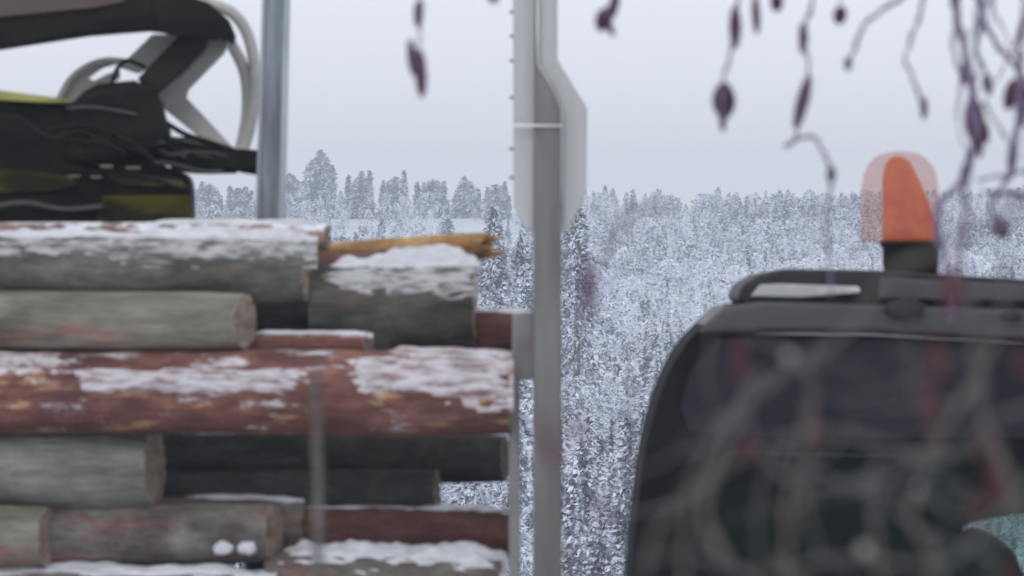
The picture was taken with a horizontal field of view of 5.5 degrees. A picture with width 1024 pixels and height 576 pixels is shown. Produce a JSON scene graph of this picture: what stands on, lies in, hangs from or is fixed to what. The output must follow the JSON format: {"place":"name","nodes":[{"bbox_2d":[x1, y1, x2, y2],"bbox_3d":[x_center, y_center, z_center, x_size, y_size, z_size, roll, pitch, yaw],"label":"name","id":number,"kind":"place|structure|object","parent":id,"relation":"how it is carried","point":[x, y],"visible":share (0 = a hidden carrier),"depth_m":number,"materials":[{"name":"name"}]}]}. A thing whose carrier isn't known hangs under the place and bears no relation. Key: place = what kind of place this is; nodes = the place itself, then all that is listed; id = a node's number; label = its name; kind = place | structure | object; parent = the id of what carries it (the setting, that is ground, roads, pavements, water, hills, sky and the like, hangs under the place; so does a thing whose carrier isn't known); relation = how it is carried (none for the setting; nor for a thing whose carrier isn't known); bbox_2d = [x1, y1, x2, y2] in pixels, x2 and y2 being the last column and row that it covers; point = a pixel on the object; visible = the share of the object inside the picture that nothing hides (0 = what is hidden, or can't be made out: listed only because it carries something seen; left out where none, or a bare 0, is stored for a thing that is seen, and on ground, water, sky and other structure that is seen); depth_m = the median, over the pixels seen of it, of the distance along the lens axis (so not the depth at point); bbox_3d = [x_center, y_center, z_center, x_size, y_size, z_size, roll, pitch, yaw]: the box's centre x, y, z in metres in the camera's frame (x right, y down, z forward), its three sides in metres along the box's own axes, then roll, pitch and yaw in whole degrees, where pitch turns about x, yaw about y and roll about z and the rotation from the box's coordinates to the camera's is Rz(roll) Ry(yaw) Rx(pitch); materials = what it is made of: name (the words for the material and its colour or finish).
{"place":"outdoors","nodes":[
{"label":"outdoors","id":0,"kind":"place"},
{"bbox_2d":[0,0,1023,219],"label":"sky","id":1,"kind":"structure","parent":0,"point":[647,89],"materials":[{"name":"white"}]},
{"bbox_2d":[245,214,981,503],"bbox_3d":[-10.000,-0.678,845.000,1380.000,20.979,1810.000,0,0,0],"label":"ground","id":2,"kind":"structure","parent":0,"point":[465,225],"depth_m":1347.27,"materials":[{"name":"white snow"}]},
{"bbox_2d":[196,181,227,218],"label":"frosted pine","id":3,"kind":"object","parent":2,"relation":"on","point":[210,196],"visible":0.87,"depth_m":1446.94,"materials":[{"name":"white plant"}]},
{"bbox_2d":[224,184,255,218],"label":"frosted pine","id":4,"kind":"object","parent":2,"relation":"on","point":[238,200],"visible":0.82,"depth_m":1455.05,"materials":[{"name":"white plant"}]},
{"bbox_2d":[286,172,301,218],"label":"frosted pine","id":5,"kind":"object","parent":2,"relation":"on","point":[292,184],"visible":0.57,"depth_m":1447.06,"materials":[{"name":"white plant"}]},
{"bbox_2d":[290,156,338,218],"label":"frosted pine","id":6,"kind":"object","parent":2,"relation":"on","point":[322,184],"visible":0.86,"depth_m":1438.98,"materials":[{"name":"white plant"}]},
{"bbox_2d":[311,149,330,217],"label":"snowy spruce","id":7,"kind":"object","parent":2,"relation":"on","point":[321,154],"visible":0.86,"depth_m":1449.76,"materials":[{"name":"white plant"}]},
{"bbox_2d":[331,232,358,241],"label":"frosted pine","id":8,"kind":"object","parent":2,"relation":"on","point":[355,237],"visible":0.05,"depth_m":983.88,"materials":[{"name":"white plant"}]},
{"bbox_2d":[344,170,378,218],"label":"frosted pine","id":9,"kind":"object","parent":2,"relation":"on","point":[359,201],"visible":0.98,"depth_m":1455.18,"materials":[{"name":"white plant"}]},
{"bbox_2d":[375,170,414,219],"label":"frosted pine","id":10,"kind":"object","parent":2,"relation":"on","point":[395,188],"visible":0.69,"depth_m":1439.24,"materials":[{"name":"white plant"}]},
{"bbox_2d":[411,179,454,219],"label":"frosted pine","id":11,"kind":"object","parent":2,"relation":"on","point":[436,188],"visible":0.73,"depth_m":1447.05,"materials":[{"name":"white plant"}]},
{"bbox_2d":[440,218,454,233],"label":"snowy spruce","id":12,"kind":"object","parent":2,"relation":"on","point":[448,227],"visible":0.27,"depth_m":959.74,"materials":[{"name":"white plant"}]},
{"bbox_2d":[446,174,482,218],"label":"frosted pine","id":13,"kind":"object","parent":2,"relation":"on","point":[465,201],"visible":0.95,"depth_m":1454.85,"materials":[{"name":"white plant"}]},
{"bbox_2d":[478,181,514,219],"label":"frosted pine","id":14,"kind":"object","parent":2,"relation":"on","point":[497,195],"visible":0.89,"depth_m":1439.18,"materials":[{"name":"white plant"}]},
{"bbox_2d":[477,205,532,401],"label":"snowy spruce","id":15,"kind":"object","parent":2,"relation":"on","point":[493,223],"visible":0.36,"depth_m":439.74,"materials":[{"name":"white plant"}]},
{"bbox_2d":[500,227,532,402],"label":"snowy spruce","id":16,"kind":"object","parent":2,"relation":"on","point":[522,257],"visible":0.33,"depth_m":459.75,"materials":[{"name":"white plant"}]},
{"bbox_2d":[54,0,1023,575],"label":"alder tree","id":17,"kind":"object","parent":2,"relation":"on","point":[956,290],"visible":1,"depth_m":8.12,"materials":[{"name":"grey plant"}]},
{"bbox_2d":[525,203,624,450],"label":"snowy spruce","id":18,"kind":"object","parent":2,"relation":"on","point":[575,233],"visible":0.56,"depth_m":419.72,"materials":[{"name":"white plant"}]},
{"bbox_2d":[562,413,608,575],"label":"spruce","id":19,"kind":"object","parent":2,"relation":"on","point":[585,465],"visible":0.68,"depth_m":239.85,"materials":[{"name":"white plant"}]},
{"bbox_2d":[571,484,624,575],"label":"spruce","id":20,"kind":"object","parent":2,"relation":"on","point":[591,557],"visible":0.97,"depth_m":209.82,"materials":[{"name":"plant"}]},
{"bbox_2d":[196,185,1023,349],"bbox_3d":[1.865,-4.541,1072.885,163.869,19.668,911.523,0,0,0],"label":"snowy forest","id":21,"kind":"object","parent":2,"relation":"on","point":[693,278],"visible":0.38,"depth_m":1076.24,"materials":[{"name":"white plant"}]},
{"bbox_2d":[602,412,640,575],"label":"spruce","id":22,"kind":"object","parent":2,"relation":"on","point":[628,438],"visible":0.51,"depth_m":224.85,"materials":[{"name":"plant"}]},
{"bbox_2d":[225,478,1023,575],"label":"snowy brush","id":23,"kind":"object","parent":2,"relation":"on","point":[1012,528],"visible":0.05,"depth_m":306.00,"materials":[{"name":"white wood"}]},
{"bbox_2d":[439,317,1015,524],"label":"snowy young wood","id":24,"kind":"object","parent":2,"relation":"on","point":[634,376],"visible":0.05,"depth_m":415.15,"materials":[{"name":"white plant"}]},
{"label":"road","id":25,"kind":"structure","parent":0,"visible":0},
{"bbox_2d":[245,0,1023,575],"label":"timber truck","id":26,"kind":"object","parent":25,"relation":"on","point":[799,312],"visible":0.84,"depth_m":39.98,"materials":[{"name":"black paint"}]},
{"bbox_2d":[0,0,259,565],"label":"loader crane","id":27,"kind":"object","parent":26,"relation":"on","point":[81,147],"visible":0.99,"depth_m":41.52,"materials":[{"name":"paint"}]},
{"bbox_2d":[0,561,276,575],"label":"log","id":28,"kind":"object","parent":26,"relation":"on","point":[70,568],"visible":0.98,"depth_m":40.03,"materials":[{"name":"grey plant"}]},
{"bbox_2d":[0,505,51,568],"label":"log","id":29,"kind":"object","parent":28,"relation":"on","point":[24,536],"visible":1,"depth_m":39.95,"materials":[{"name":"grey wood"}]},
{"bbox_2d":[49,503,283,564],"bbox_3d":[-1.842,0.935,40.170,1.964,0.248,0.241,0,0,0],"label":"log","id":30,"kind":"object","parent":28,"relation":"on","point":[201,533],"visible":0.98,"depth_m":40.08,"materials":[{"name":"wood"}]},
{"bbox_2d":[0,433,166,508],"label":"log","id":31,"kind":"object","parent":30,"relation":"on","point":[110,470],"visible":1,"depth_m":40.04,"materials":[{"name":"grey wood"}]},
{"bbox_2d":[0,346,513,435],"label":"log","id":32,"kind":"object","parent":31,"relation":"on","point":[428,391],"visible":0.97,"depth_m":39.87,"materials":[{"name":"red wood"}]},
{"bbox_2d":[0,291,256,349],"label":"log","id":33,"kind":"object","parent":32,"relation":"on","point":[139,320],"visible":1,"depth_m":39.90,"materials":[{"name":"beige wood"}]},
{"bbox_2d":[237,330,374,350],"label":"log","id":34,"kind":"object","parent":32,"relation":"on","point":[313,340],"visible":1,"depth_m":40.13,"materials":[{"name":"red wood"}]},
{"bbox_2d":[35,304,307,349],"bbox_3d":[-1.836,0.111,40.671,2.654,0.267,0.248,0,0,0],"label":"log","id":35,"kind":"object","parent":26,"relation":"on","point":[283,317],"visible":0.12,"depth_m":40.55,"materials":[{"name":"black wood"}]},
{"bbox_2d":[318,253,373,264],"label":"log","id":36,"kind":"object","parent":35,"relation":"on","point":[327,258],"visible":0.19,"depth_m":40.72,"materials":[{"name":"red wood"}]},
{"bbox_2d":[0,219,332,250],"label":"log","id":37,"kind":"object","parent":36,"relation":"on","point":[321,231],"visible":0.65,"depth_m":40.77,"materials":[{"name":"brown plant"}]},
{"bbox_2d":[318,233,506,259],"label":"log","id":38,"kind":"object","parent":36,"relation":"on","point":[479,246],"visible":0.69,"depth_m":40.96,"materials":[{"name":"orange wood"}]},
{"bbox_2d":[162,434,508,482],"bbox_3d":[-0.750,0.650,40.713,1.486,0.189,0.188,0,0,0],"label":"log","id":39,"kind":"object","parent":26,"relation":"on","point":[469,459],"visible":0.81,"depth_m":40.63,"materials":[{"name":"black wood"}]},
{"bbox_2d":[264,539,507,575],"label":"log","id":40,"kind":"object","parent":26,"relation":"on","point":[351,557],"visible":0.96,"depth_m":40.11,"materials":[{"name":"grey plant"}]},
{"bbox_2d":[302,504,508,556],"bbox_3d":[-0.815,0.919,40.493,1.644,0.206,0.190,0,0,0],"label":"log","id":41,"kind":"object","parent":26,"relation":"on","point":[487,526],"visible":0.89,"depth_m":40.41,"materials":[{"name":"brown wood"}]},
{"bbox_2d":[159,494,306,550],"bbox_3d":[-1.126,0.905,40.459,0.713,0.251,0.236,0,0,0],"label":"log","id":42,"kind":"object","parent":41,"relation":"on","point":[292,509],"visible":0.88,"depth_m":40.39,"materials":[{"name":"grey wood"}]},
{"bbox_2d":[163,469,440,506],"bbox_3d":[-0.923,0.767,40.526,1.309,0.161,0.154,0,0,0],"label":"log","id":43,"kind":"object","parent":42,"relation":"on","point":[392,487],"visible":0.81,"depth_m":40.46,"materials":[{"name":"black wood"}]},
{"bbox_2d":[373,309,531,351],"bbox_3d":[-0.272,0.163,40.379,0.725,0.170,0.158,0,0,0],"label":"log","id":44,"kind":"object","parent":26,"relation":"on","point":[493,328],"visible":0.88,"depth_m":40.31,"materials":[{"name":"brown wood"}]},
{"bbox_2d":[308,244,478,347],"bbox_3d":[-0.447,0.036,40.389,0.644,0.409,0.346,0,0,0],"label":"log","id":45,"kind":"object","parent":44,"relation":"on","point":[425,296],"visible":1,"depth_m":40.24,"materials":[{"name":"grey wood"}]},
{"bbox_2d":[0,225,317,305],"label":"log","id":46,"kind":"object","parent":45,"relation":"on","point":[267,267],"visible":0.98,"depth_m":40.17,"materials":[{"name":"grey wood"}]}
]}

